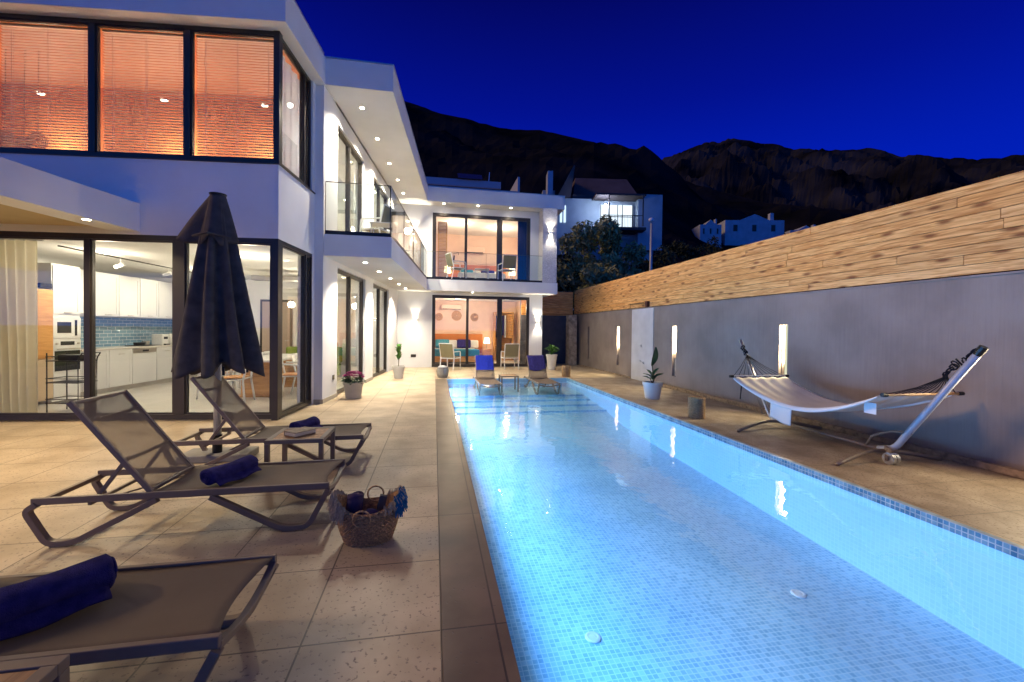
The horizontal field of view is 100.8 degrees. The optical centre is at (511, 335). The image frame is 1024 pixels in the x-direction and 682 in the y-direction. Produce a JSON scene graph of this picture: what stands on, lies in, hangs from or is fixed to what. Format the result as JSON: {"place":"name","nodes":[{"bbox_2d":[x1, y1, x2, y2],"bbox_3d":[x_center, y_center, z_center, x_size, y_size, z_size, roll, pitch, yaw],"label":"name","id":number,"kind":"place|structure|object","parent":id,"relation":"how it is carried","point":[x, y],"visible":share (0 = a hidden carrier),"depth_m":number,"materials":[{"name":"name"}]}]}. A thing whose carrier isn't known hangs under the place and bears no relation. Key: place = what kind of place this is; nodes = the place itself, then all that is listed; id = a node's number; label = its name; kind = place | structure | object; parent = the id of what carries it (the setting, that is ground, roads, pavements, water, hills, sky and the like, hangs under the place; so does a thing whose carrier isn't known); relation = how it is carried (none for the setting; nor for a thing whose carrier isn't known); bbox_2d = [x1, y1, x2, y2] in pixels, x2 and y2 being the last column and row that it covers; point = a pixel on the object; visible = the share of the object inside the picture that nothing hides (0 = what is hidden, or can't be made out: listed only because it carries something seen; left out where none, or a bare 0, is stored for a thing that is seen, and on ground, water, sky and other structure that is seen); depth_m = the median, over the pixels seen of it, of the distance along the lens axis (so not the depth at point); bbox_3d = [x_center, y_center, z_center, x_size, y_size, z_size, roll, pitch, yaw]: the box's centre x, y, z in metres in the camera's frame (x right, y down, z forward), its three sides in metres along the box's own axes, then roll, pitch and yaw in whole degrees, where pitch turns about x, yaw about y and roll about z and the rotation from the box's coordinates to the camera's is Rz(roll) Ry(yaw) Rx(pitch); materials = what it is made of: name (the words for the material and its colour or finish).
{"place":"outdoors","nodes":[
{"label":"outdoors","id":0,"kind":"place"},
{"bbox_2d":[0,363,622,681],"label":"terrace paving","id":1,"kind":"structure","parent":0,"point":[331,606],"depth_m":2.75,"materials":[{"name":"beige tile"}]},
{"bbox_2d":[0,654,69,681],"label":"side table","id":2,"kind":"object","parent":1,"relation":"on","point":[50,669],"visible":1,"depth_m":1.21,"materials":[{"name":"beige metal"}]},
{"bbox_2d":[0,553,278,681],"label":"sun lounger","id":3,"kind":"object","parent":1,"relation":"on","point":[158,609],"visible":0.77,"depth_m":1.62,"materials":[{"name":"fabric"}]},
{"bbox_2d":[0,554,117,640],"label":"rolled towel","id":4,"kind":"object","parent":3,"relation":"on","point":[33,604],"visible":1,"depth_m":1.59,"materials":[{"name":"blue fabric"}]},
{"bbox_2d":[22,390,345,546],"bbox_3d":[-2.190,0.873,3.050,1.788,0.908,0.578,1,1,-10],"label":"sun lounger","id":5,"kind":"object","parent":1,"relation":"on","point":[135,440],"visible":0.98,"depth_m":2.91,"materials":[{"name":"beige metal"}]},
{"bbox_2d":[200,455,261,485],"bbox_3d":[-2.019,0.973,3.059,0.182,0.116,0.385,1,1,15],"label":"rolled towel","id":6,"kind":"object","parent":5,"relation":"on","point":[237,469],"visible":1,"depth_m":3.00,"materials":[{"name":"blue fabric"}]},
{"bbox_2d":[171,192,264,462],"bbox_3d":[-3.058,-0.089,4.418,0.821,2.779,0.618,1,1,2],"label":"closed parasol","id":7,"kind":"object","parent":1,"relation":"on","point":[218,337],"visible":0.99,"depth_m":4.30,"materials":[{"name":"grey fabric"}]},
{"bbox_2d":[173,374,371,473],"bbox_3d":[-2.415,0.852,4.372,1.788,0.908,0.578,1,1,-10],"label":"sun lounger","id":8,"kind":"object","parent":1,"relation":"on","point":[233,409],"visible":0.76,"depth_m":4.25,"materials":[{"name":"beige metal"}]},
{"bbox_2d":[289,416,322,427],"bbox_3d":[-2.173,0.948,4.484,0.191,0.122,0.318,1,1,15],"label":"rolled towel","id":9,"kind":"object","parent":8,"relation":"on","point":[313,421],"visible":0.71,"depth_m":4.45,"materials":[{"name":"blue fabric"}]},
{"bbox_2d":[0,0,564,419],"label":"modern villa","id":10,"kind":"object","parent":1,"relation":"on","point":[130,163],"visible":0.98,"depth_m":7.24,"materials":[{"name":"white paint"}]},
{"bbox_2d":[0,49,13,146],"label":"pendant lamp","id":11,"kind":"object","parent":10,"relation":"hanging from","point":[4,126],"visible":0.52,"depth_m":6.26,"materials":[{"name":"brown metal"}]},
{"bbox_2d":[0,239,43,412],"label":"sheer curtain","id":12,"kind":"object","parent":10,"relation":"hanging from","point":[18,330],"visible":0.93,"depth_m":6.31,"materials":[{"name":"beige fabric"}]},
{"bbox_2d":[15,59,31,147],"bbox_3d":[-7.229,-3.474,6.275,0.230,1.525,0.040,1,1,-5],"label":"pendant lamp","id":13,"kind":"object","parent":10,"relation":"hanging from","point":[24,127],"visible":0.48,"depth_m":6.27,"materials":[{"name":"brown metal"}]},
{"bbox_2d":[26,51,47,147],"bbox_3d":[-7.072,-3.482,6.317,0.292,1.506,0.041,1,1,-5],"label":"pendant lamp","id":14,"kind":"object","parent":10,"relation":"hanging from","point":[38,133],"visible":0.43,"depth_m":6.31,"materials":[{"name":"brown metal"}]},
{"bbox_2d":[38,283,52,401],"bbox_3d":[-8.327,0.120,7.123,0.630,2.030,0.550,1,1,-5],"label":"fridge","id":15,"kind":"object","parent":10,"relation":"on","point":[45,321],"visible":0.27,"depth_m":7.28,"materials":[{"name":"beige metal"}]},
{"bbox_2d":[37,263,80,401],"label":"oven tower","id":16,"kind":"structure","parent":10,"relation":"on","point":[64,281],"depth_m":7.65,"materials":[{"name":"white paint"}]},
{"bbox_2d":[52,265,80,314],"bbox_3d":[-8.077,-0.810,7.698,0.041,0.854,0.514,1,1,-5],"label":"door","id":17,"kind":"structure","parent":16,"relation":"in","point":[66,281],"depth_m":7.69,"materials":[{"name":"white paint"}]},
{"bbox_2d":[53,371,80,397],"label":"door","id":18,"kind":"structure","parent":16,"relation":"in","point":[59,389],"depth_m":7.67,"materials":[{"name":"white paint"}]},
{"bbox_2d":[45,352,100,412],"bbox_3d":[-6.966,0.738,6.737,0.565,0.938,0.332,1,1,-1],"label":"bar cart","id":19,"kind":"object","parent":10,"relation":"on","point":[67,358],"visible":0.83,"depth_m":6.61,"materials":[{"name":"black metal"}]},
{"bbox_2d":[57,245,191,276],"bbox_3d":[-7.231,-1.327,8.571,0.164,0.203,4.000,1,1,-5],"label":"track light","id":20,"kind":"object","parent":10,"relation":"attached to","point":[119,265],"visible":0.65,"depth_m":7.72,"materials":[{"name":"white metal"}]},
{"bbox_2d":[80,269,171,318],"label":"wall cabinets","id":21,"kind":"object","parent":10,"relation":"attached to","point":[124,296],"depth_m":9.41,"materials":[{"name":"white paint"}]},
{"bbox_2d":[81,270,83,314],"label":"door","id":22,"kind":"structure","parent":21,"relation":"in","point":[82,271],"depth_m":8.27,"materials":[{"name":"white paint"}]},
{"bbox_2d":[96,272,118,315],"bbox_3d":[-8.421,-0.840,8.823,0.041,0.874,0.554,1,1,-5],"label":"door","id":23,"kind":"structure","parent":21,"relation":"in","point":[107,285],"depth_m":8.82,"materials":[{"name":"white paint"}]},
{"bbox_2d":[119,276,139,316],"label":"door","id":24,"kind":"structure","parent":21,"relation":"in","point":[129,287],"depth_m":9.38,"materials":[{"name":"white paint"}]},
{"bbox_2d":[140,279,158,317],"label":"door","id":25,"kind":"structure","parent":21,"relation":"in","point":[149,289],"depth_m":9.96,"materials":[{"name":"white paint"}]},
{"bbox_2d":[159,282,171,317],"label":"door","id":26,"kind":"structure","parent":21,"relation":"in","point":[165,289],"depth_m":10.47,"materials":[{"name":"white paint"}]},
{"bbox_2d":[0,231,271,419],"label":"glass door","id":27,"kind":"structure","parent":10,"relation":"in","point":[180,250],"depth_m":6.14,"materials":[{"name":"clear glass"}]},
{"bbox_2d":[0,13,273,161],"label":"window","id":28,"kind":"structure","parent":10,"relation":"in","point":[188,32],"depth_m":6.20,"materials":[{"name":"metal"}]},
{"bbox_2d":[80,344,197,395],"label":"base cabinets","id":29,"kind":"object","parent":10,"relation":"on","point":[122,367],"visible":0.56,"depth_m":9.15,"materials":[{"name":"white paint"}]},
{"bbox_2d":[152,334,169,344],"bbox_3d":[-8.517,0.102,10.293,0.310,0.260,0.200,1,1,-5],"label":"coffee machine","id":30,"kind":"object","parent":29,"relation":"on","point":[159,339],"visible":1,"depth_m":10.20,"materials":[{"name":"white paint"}]},
{"bbox_2d":[223,369,255,402],"bbox_3d":[-5.033,0.809,7.721,0.536,0.824,0.557,1,1,-13],"label":"dining chair","id":31,"kind":"object","parent":10,"relation":"on","point":[227,377],"visible":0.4,"depth_m":7.55,"materials":[{"name":"white wood"}]},
{"bbox_2d":[239,354,296,396],"bbox_3d":[-5.069,0.827,9.082,0.900,0.740,2.100,1,1,-5],"label":"dining table","id":32,"kind":"object","parent":10,"relation":"on","point":[261,385],"visible":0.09,"depth_m":8.30,"materials":[{"name":"white paint"}]},
{"bbox_2d":[251,275,297,281],"bbox_3d":[-5.299,-1.361,9.733,1.200,0.220,0.240,1,1,-5],"label":"air conditioner","id":33,"kind":"object","parent":10,"relation":"attached to","point":[267,278],"visible":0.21,"depth_m":9.62,"materials":[{"name":"white paint"}]},
{"bbox_2d":[260,299,292,353],"bbox_3d":[-6.473,0.085,11.615,0.840,2.120,0.080,1,1,-5],"label":"interior door","id":34,"kind":"structure","parent":10,"relation":"attached to","point":[287,315],"depth_m":11.60,"materials":[{"name":"metal"}]},
{"bbox_2d":[262,302,289,353],"bbox_3d":[-6.474,0.110,11.619,0.720,2.050,0.011,1,1,-5],"label":"door leaf","id":35,"kind":"structure","parent":34,"relation":"in","point":[265,305],"depth_m":11.60,"materials":[{"name":"beige"}]},
{"bbox_2d":[282,358,296,394],"bbox_3d":[-4.308,0.810,8.234,0.557,0.824,0.536,0,1,-15],"label":"dining chair","id":36,"kind":"object","parent":10,"relation":"on","point":[285,374],"visible":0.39,"depth_m":8.23,"materials":[{"name":"white plastic"}]},
{"bbox_2d":[282,56,298,177],"bbox_3d":[-3.621,-3.326,6.921,0.040,2.090,1.100,1,1,-5],"label":"grey drape","id":37,"kind":"object","parent":10,"relation":"hanging from","point":[290,123],"visible":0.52,"depth_m":6.88,"materials":[{"name":"grey fabric"}]},
{"bbox_2d":[281,240,311,416],"bbox_3d":[-3.583,-0.101,6.997,0.090,2.680,1.230,1,1,-5],"label":"side window","id":38,"kind":"structure","parent":10,"relation":"in","point":[306,258],"depth_m":7.31,"materials":[{"name":"brown metal"}]},
{"bbox_2d":[282,39,310,187],"bbox_3d":[-3.565,-3.526,6.933,0.090,1.950,1.160,1,1,-5],"label":"side window","id":39,"kind":"structure","parent":10,"relation":"in","point":[304,81],"depth_m":7.24,"materials":[{"name":"brown metal"}]},
{"bbox_2d":[286,342,341,375],"bbox_3d":[-5.284,0.616,11.118,1.400,0.900,0.800,1,1,-5],"label":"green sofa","id":40,"kind":"object","parent":10,"relation":"on","point":[290,350],"visible":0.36,"depth_m":11.30,"materials":[{"name":"fabric"}]},
{"bbox_2d":[337,269,362,393],"bbox_3d":[-3.687,-0.088,9.548,0.090,2.580,2.130,1,1,-5],"label":"glass door","id":41,"kind":"structure","parent":10,"relation":"in","point":[348,276],"depth_m":9.53,"materials":[{"name":"brown metal"}]},
{"bbox_2d":[338,128,361,231],"bbox_3d":[-3.642,-3.081,9.396,0.090,2.290,1.950,1,1,-5],"label":"glass door","id":42,"kind":"structure","parent":10,"relation":"in","point":[349,150],"depth_m":9.36,"materials":[{"name":"brown metal"}]},
{"bbox_2d":[360,204,396,234],"bbox_3d":[-2.921,-2.330,9.276,0.609,0.914,0.529,1,1,15],"label":"armchair","id":43,"kind":"object","parent":10,"relation":"on","point":[385,215],"visible":0.55,"depth_m":9.11,"materials":[{"name":"white paint"}]},
{"bbox_2d":[373,284,386,376],"bbox_3d":[-3.922,-0.131,12.408,0.090,2.580,2.010,1,1,-5],"label":"glass door","id":44,"kind":"structure","parent":10,"relation":"in","point":[378,372],"depth_m":12.40,"materials":[{"name":"brown metal"}]},
{"bbox_2d":[374,180,386,229],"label":"glass door","id":45,"kind":"structure","parent":10,"relation":"in","point":[379,192],"depth_m":12.22,"materials":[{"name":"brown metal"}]},
{"bbox_2d":[369,221,396,238],"bbox_3d":[-2.650,-2.075,8.733,0.500,0.420,0.400,1,1,-10],"label":"table","id":46,"kind":"object","parent":10,"relation":"on","point":[382,224],"visible":0.81,"depth_m":8.66,"materials":[{"name":"white paint"}]},
{"bbox_2d":[438,222,446,276],"bbox_3d":[-2.571,-3.085,15.666,0.340,2.205,0.040,1,1,-10],"label":"shutter panel","id":47,"kind":"object","parent":10,"relation":"on","point":[442,245],"visible":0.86,"depth_m":15.65,"materials":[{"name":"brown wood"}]},
{"bbox_2d":[441,304,461,309],"bbox_3d":[-2.693,-1.247,18.893,0.900,0.240,0.203,1,1,-10],"label":"air conditioner","id":48,"kind":"object","parent":10,"relation":"attached to","point":[450,307],"visible":1,"depth_m":18.79,"materials":[{"name":"beige plastic"}]},
{"bbox_2d":[445,252,466,278],"bbox_3d":[-1.978,-2.397,14.890,0.609,0.914,0.529,0,1,-30],"label":"armchair","id":49,"kind":"object","parent":10,"relation":"on","point":[449,260],"visible":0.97,"depth_m":14.79,"materials":[{"name":"white paint"}]},
{"bbox_2d":[435,334,482,361],"bbox_3d":[-2.435,0.506,17.951,2.600,1.100,2.130,1,1,-10],"label":"double bed","id":50,"kind":"object","parent":10,"relation":"on","point":[458,341],"visible":0.58,"depth_m":18.68,"materials":[{"name":"fabric"}]},
{"bbox_2d":[464,247,483,253],"bbox_3d":[-1.714,-3.840,19.234,0.900,0.280,0.203,1,1,-10],"label":"air conditioner","id":51,"kind":"object","parent":10,"relation":"attached to","point":[474,250],"visible":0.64,"depth_m":19.15,"materials":[{"name":"beige plastic"}]},
{"bbox_2d":[448,264,505,278],"bbox_3d":[-1.391,-2.604,18.244,2.600,1.100,2.130,1,1,-10],"label":"double bed","id":52,"kind":"object","parent":10,"relation":"on","point":[472,272],"visible":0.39,"depth_m":18.99,"materials":[{"name":"fabric"}]},
{"bbox_2d":[432,295,529,366],"bbox_3d":[-1.118,-0.140,15.518,3.560,2.580,0.090,1,1,-10],"label":"glass door","id":53,"kind":"structure","parent":10,"relation":"in","point":[499,299],"depth_m":15.57,"materials":[{"name":"brown metal"}]},
{"bbox_2d":[432,212,530,279],"bbox_3d":[-1.086,-3.165,15.474,3.570,2.390,0.090,1,1,-10],"label":"glass door","id":54,"kind":"structure","parent":10,"relation":"in","point":[500,220],"depth_m":15.52,"materials":[{"name":"brown metal"}]},
{"bbox_2d":[497,254,516,280],"bbox_3d":[-0.168,-2.380,15.201,0.529,0.914,0.609,0,1,-20],"label":"armchair","id":55,"kind":"object","parent":10,"relation":"on","point":[509,261],"visible":0.98,"depth_m":14.98,"materials":[{"name":"grey fabric"}]},
{"bbox_2d":[517,221,526,278],"bbox_3d":[0.390,-3.155,15.933,0.360,2.390,0.060,1,1,-10],"label":"navy curtain","id":56,"kind":"object","parent":10,"relation":"hanging from","point":[522,249],"visible":0.72,"depth_m":15.93,"materials":[{"name":"blue fabric"}]},
{"bbox_2d":[264,427,334,469],"bbox_3d":[-1.935,1.112,3.906,0.475,0.420,0.475,1,1,-10],"label":"side table","id":57,"kind":"object","parent":1,"relation":"on","point":[321,435],"visible":0.73,"depth_m":3.76,"materials":[{"name":"beige metal"}]},
{"bbox_2d":[284,426,315,437],"bbox_3d":[-1.929,0.881,3.861,0.154,0.040,0.210,1,1,28],"label":"book","id":58,"kind":"object","parent":57,"relation":"on","point":[299,432],"visible":1,"depth_m":3.82,"materials":[{"name":"beige paper"}]},
{"bbox_2d":[340,371,366,398],"bbox_3d":[-3.130,0.973,8.379,0.513,0.544,0.500,1,1,-10],"label":"flower planter","id":59,"kind":"object","parent":1,"relation":"on","point":[352,388],"visible":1,"depth_m":8.27,"materials":[{"name":"white ceramic"}]},
{"bbox_2d":[326,485,407,547],"bbox_3d":[-0.947,1.180,2.793,0.511,0.352,0.319,1,1,-12],"label":"fringed basket","id":60,"kind":"object","parent":1,"relation":"on","point":[361,521],"visible":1,"depth_m":2.71,"materials":[{"name":"wicker"}]},
{"bbox_2d":[392,344,404,378],"bbox_3d":[-3.149,0.717,11.758,0.364,0.962,0.364,1,1,-10],"label":"leafy planter","id":61,"kind":"object","parent":1,"relation":"on","point":[398,370],"visible":1,"depth_m":11.68,"materials":[{"name":"white ceramic"}]},
{"bbox_2d":[436,365,448,377],"bbox_3d":[-1.974,1.032,12.060,0.347,0.351,0.356,1,1,-10],"label":"grey basket","id":62,"kind":"object","parent":1,"relation":"on","point":[442,371],"visible":1,"depth_m":11.93,"materials":[{"name":"white paint"}]},
{"bbox_2d":[439,343,460,370],"bbox_3d":[-2.105,0.719,14.392,0.529,0.914,0.609,1,1,20],"label":"armchair","id":63,"kind":"object","parent":1,"relation":"on","point":[447,351],"visible":0.97,"depth_m":14.17,"materials":[{"name":"beige fabric"}]},
{"bbox_2d":[435,379,520,681],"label":"pool coping","id":64,"kind":"object","parent":1,"relation":"on","point":[476,642],"visible":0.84,"depth_m":2.35,"materials":[{"name":"stone"}]},
{"bbox_2d":[500,343,519,369],"bbox_3d":[-0.068,0.737,14.863,0.529,0.914,0.609,0,1,-15],"label":"armchair","id":65,"kind":"object","parent":1,"relation":"on","point":[511,350],"visible":1,"depth_m":14.63,"materials":[{"name":"beige fabric"}]},
{"bbox_2d":[520,291,572,362],"bbox_3d":[1.440,-0.229,17.648,2.200,3.200,0.200,1,1,-10],"label":"fence","id":66,"kind":"object","parent":1,"relation":"on","point":[557,308],"visible":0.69,"depth_m":17.59,"materials":[{"name":"brown wood"}]},
{"bbox_2d":[546,344,559,369],"bbox_3d":[1.449,0.761,14.878,0.528,0.898,0.534,1,1,23],"label":"planter","id":67,"kind":"object","parent":1,"relation":"on","point":[551,357],"visible":1,"depth_m":14.74,"materials":[{"name":"white ceramic"}]},
{"bbox_2d":[562,365,570,376],"bbox_3d":[1.620,1.074,12.638,0.269,0.339,0.269,1,1,-10],"label":"woven lantern","id":68,"kind":"object","parent":1,"relation":"on","point":[566,370],"visible":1,"depth_m":12.54,"materials":[{"name":"brown"}]},
{"bbox_2d":[493,312,513,359],"bbox_3d":[-0.397,0.040,19.059,0.840,2.150,0.570,1,1,-10],"label":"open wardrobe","id":69,"kind":"object","parent":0,"point":[507,325],"visible":0.5,"depth_m":18.91,"materials":[{"name":"brown wood"}]},
{"bbox_2d":[448,380,589,391],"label":"pool water","id":70,"kind":"structure","parent":0,"point":[463,383],"depth_m":11.28,"materials":[{"name":"blue liquid"}]},
{"bbox_2d":[566,315,576,364],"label":"stone pillar","id":71,"kind":"structure","parent":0,"point":[571,339],"depth_m":16.83,"materials":[{"name":"grey stone"}]},
{"bbox_2d":[295,0,1023,159],"label":"sky","id":72,"kind":"structure","parent":0,"point":[902,78],"materials":[{"name":"blue"}]},
{"bbox_2d":[404,101,1023,314],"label":"hillside","id":73,"kind":"structure","parent":0,"point":[449,146],"depth_m":123.80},
{"bbox_2d":[425,172,519,192],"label":"neighbour house","id":74,"kind":"structure","parent":73,"relation":"on","point":[461,183],"depth_m":31.16,"materials":[{"name":"blue"}]},
{"bbox_2d":[542,165,662,309],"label":"neighbour house","id":75,"kind":"structure","parent":73,"relation":"on","point":[626,206],"depth_m":40.26,"materials":[{"name":"white paint"}]},
{"bbox_2d":[600,205,642,226],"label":"window","id":76,"kind":"structure","parent":75,"relation":"in","point":[623,214],"depth_m":40.33,"materials":[{"name":"white glass"}]},
{"bbox_2d":[628,245,702,306],"bbox_3d":[8.811,-1.015,24.829,5.259,8.372,4.787,1,1,26],"label":"tree","id":77,"kind":"object","parent":73,"relation":"on","point":[664,257],"visible":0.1,"depth_m":24.23,"materials":[{"name":"green plant"}]},
{"bbox_2d":[665,240,699,260],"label":"tree","id":78,"kind":"object","parent":73,"relation":"on","point":[684,251],"visible":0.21,"depth_m":64.42,"materials":[{"name":"green plant"}]},
{"bbox_2d":[690,235,722,263],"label":"pine tree","id":79,"kind":"object","parent":73,"relation":"on","point":[711,250],"visible":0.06,"depth_m":65.00,"materials":[{"name":"green plant"}]},
{"bbox_2d":[692,219,721,247],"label":"hillside house","id":80,"kind":"structure","parent":73,"relation":"on","point":[709,229],"depth_m":99.72,"materials":[{"name":"white paint"}]},
{"bbox_2d":[717,213,783,245],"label":"hillside house","id":81,"kind":"structure","parent":73,"relation":"on","point":[754,228],"depth_m":101.84,"materials":[{"name":"white paint"}]},
{"bbox_2d":[448,382,1023,668],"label":"pool wall","id":82,"kind":"structure","parent":0,"point":[972,588],"depth_m":3.68,"materials":[{"name":"tile"}]},
{"bbox_2d":[447,378,565,382],"bbox_3d":[-0.108,1.290,12.060,3.455,0.121,0.008,1,1,-10],"label":"pool edge band","id":83,"kind":"object","parent":82,"relation":"on","point":[504,379],"visible":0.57,"depth_m":12.05,"materials":[{"name":"tile"}]},
{"bbox_2d":[566,378,1023,559],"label":"waterline band","id":84,"kind":"object","parent":82,"relation":"attached to","point":[989,540],"visible":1,"depth_m":3.83,"materials":[{"name":"tile"}]},
{"bbox_2d":[449,386,1023,681],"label":"pool floor","id":85,"kind":"structure","parent":0,"point":[645,560],"depth_m":3.66,"materials":[{"name":"tile"}]},
{"bbox_2d":[473,356,502,395],"bbox_3d":[-0.667,1.028,11.168,0.578,0.908,1.788,1,1,-10],"label":"sun lounger","id":86,"kind":"object","parent":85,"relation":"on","point":[485,377],"visible":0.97,"depth_m":11.28,"materials":[{"name":"fabric"}]},
{"bbox_2d":[475,355,493,369],"bbox_3d":[-0.757,0.746,11.677,0.480,0.378,0.386,1,1,-10],"label":"towel","id":87,"kind":"object","parent":86,"relation":"on","point":[484,362],"visible":1,"depth_m":11.63,"materials":[{"name":"blue fabric"}]},
{"bbox_2d":[499,374,518,391],"bbox_3d":[-0.090,1.280,11.380,0.475,0.420,0.475,1,1,-10],"label":"side table","id":88,"kind":"object","parent":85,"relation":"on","point":[508,375],"visible":0.9,"depth_m":11.24,"materials":[{"name":"beige metal"}]},
{"bbox_2d":[524,356,560,394],"bbox_3d":[0.779,1.042,11.433,0.578,0.908,1.788,1,1,-10],"label":"sun lounger","id":89,"kind":"object","parent":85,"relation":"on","point":[539,377],"visible":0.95,"depth_m":11.53,"materials":[{"name":"fabric"}]},
{"bbox_2d":[527,355,545,370],"bbox_3d":[0.691,0.779,11.929,0.480,0.415,0.414,1,1,-10],"label":"towel","id":90,"kind":"object","parent":89,"relation":"on","point":[536,362],"visible":0.99,"depth_m":11.89,"materials":[{"name":"blue fabric"}]},
{"bbox_2d":[585,631,600,642],"bbox_3d":[0.565,2.107,2.959,0.110,0.012,0.110,1,1,-10],"label":"floor inlet","id":91,"kind":"object","parent":85,"relation":"on","point":[592,637],"visible":1,"depth_m":2.95,"materials":[{"name":"white plastic"}]},
{"bbox_2d":[790,589,805,597],"bbox_3d":[2.348,2.115,3.471,0.110,0.012,0.110,1,1,-10],"label":"floor inlet","id":92,"kind":"object","parent":85,"relation":"on","point":[797,593],"visible":1,"depth_m":3.46,"materials":[{"name":"white plastic"}]},
{"bbox_2d":[570,377,1023,545],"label":"side paving","id":93,"kind":"structure","parent":0,"point":[989,502],"depth_m":4.44,"materials":[{"name":"stone"}]},
{"bbox_2d":[642,347,662,399],"bbox_3d":[2.920,0.777,8.773,0.408,1.073,0.431,1,1,35],"label":"strelitzia planter","id":94,"kind":"object","parent":93,"relation":"on","point":[652,389],"visible":1,"depth_m":8.67,"materials":[{"name":"white ceramic"}]},
{"bbox_2d":[688,396,705,418],"bbox_3d":[2.998,1.171,6.873,0.269,0.339,0.269,1,1,-10],"label":"woven lantern","id":95,"kind":"object","parent":93,"relation":"on","point":[696,407],"visible":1,"depth_m":6.78,"materials":[{"name":"grey"}]},
{"bbox_2d":[574,270,1023,478],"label":"boundary wall","id":96,"kind":"structure","parent":93,"relation":"on","point":[853,344],"depth_m":5.71,"materials":[{"name":"stone"}]},
{"bbox_2d":[574,171,1023,313],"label":"wooden fence","id":97,"kind":"object","parent":96,"relation":"on","point":[943,208],"visible":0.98,"depth_m":5.79,"materials":[{"name":"brown wood"}]},
{"bbox_2d":[737,339,988,465],"bbox_3d":[3.939,0.718,5.480,1.375,1.312,3.233,1,1,-10],"label":"hammock stand","id":98,"kind":"object","parent":93,"relation":"on","point":[890,456],"visible":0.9,"depth_m":4.58,"materials":[{"name":"silver metal"}]},
{"bbox_2d":[729,345,975,425],"bbox_3d":[4.087,0.640,5.508,1.040,1.090,3.137,1,1,-10],"label":"hammock","id":99,"kind":"object","parent":98,"relation":"hanging from","point":[784,395],"visible":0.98,"depth_m":5.70,"materials":[{"name":"beige fabric"}]},
{"bbox_2d":[662,138,1023,219],"bbox_3d":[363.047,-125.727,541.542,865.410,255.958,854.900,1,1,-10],"label":"mountain","id":100,"kind":"structure","parent":0,"point":[868,179],"depth_m":403.03,"materials":[{"name":"black stone"}]},
{"label":"ground","id":101,"kind":"structure","parent":0,"visible":0},
{"bbox_2d":[556,251,584,313],"bbox_3d":[2.626,-0.725,23.340,3.346,7.683,3.164,0,1,-31],"label":"tree","id":102,"kind":"object","parent":101,"relation":"on","point":[559,288],"visible":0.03,"depth_m":22.43,"materials":[{"name":"green plant"}]},
{"bbox_2d":[556,214,647,312],"bbox_3d":[4.727,-1.518,22.855,5.560,9.331,5.099,1,1,-10],"label":"olive tree","id":103,"kind":"object","parent":101,"relation":"on","point":[593,271],"visible":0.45,"depth_m":22.03,"materials":[{"name":"green plant"}]},
{"bbox_2d":[648,218,653,302],"bbox_3d":[6.652,-0.238,20.489,0.264,10.867,0.270,1,1,-10],"label":"lamp post","id":104,"kind":"object","parent":101,"relation":"on","point":[651,242],"visible":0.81,"depth_m":20.43,"materials":[{"name":"grey metal"}]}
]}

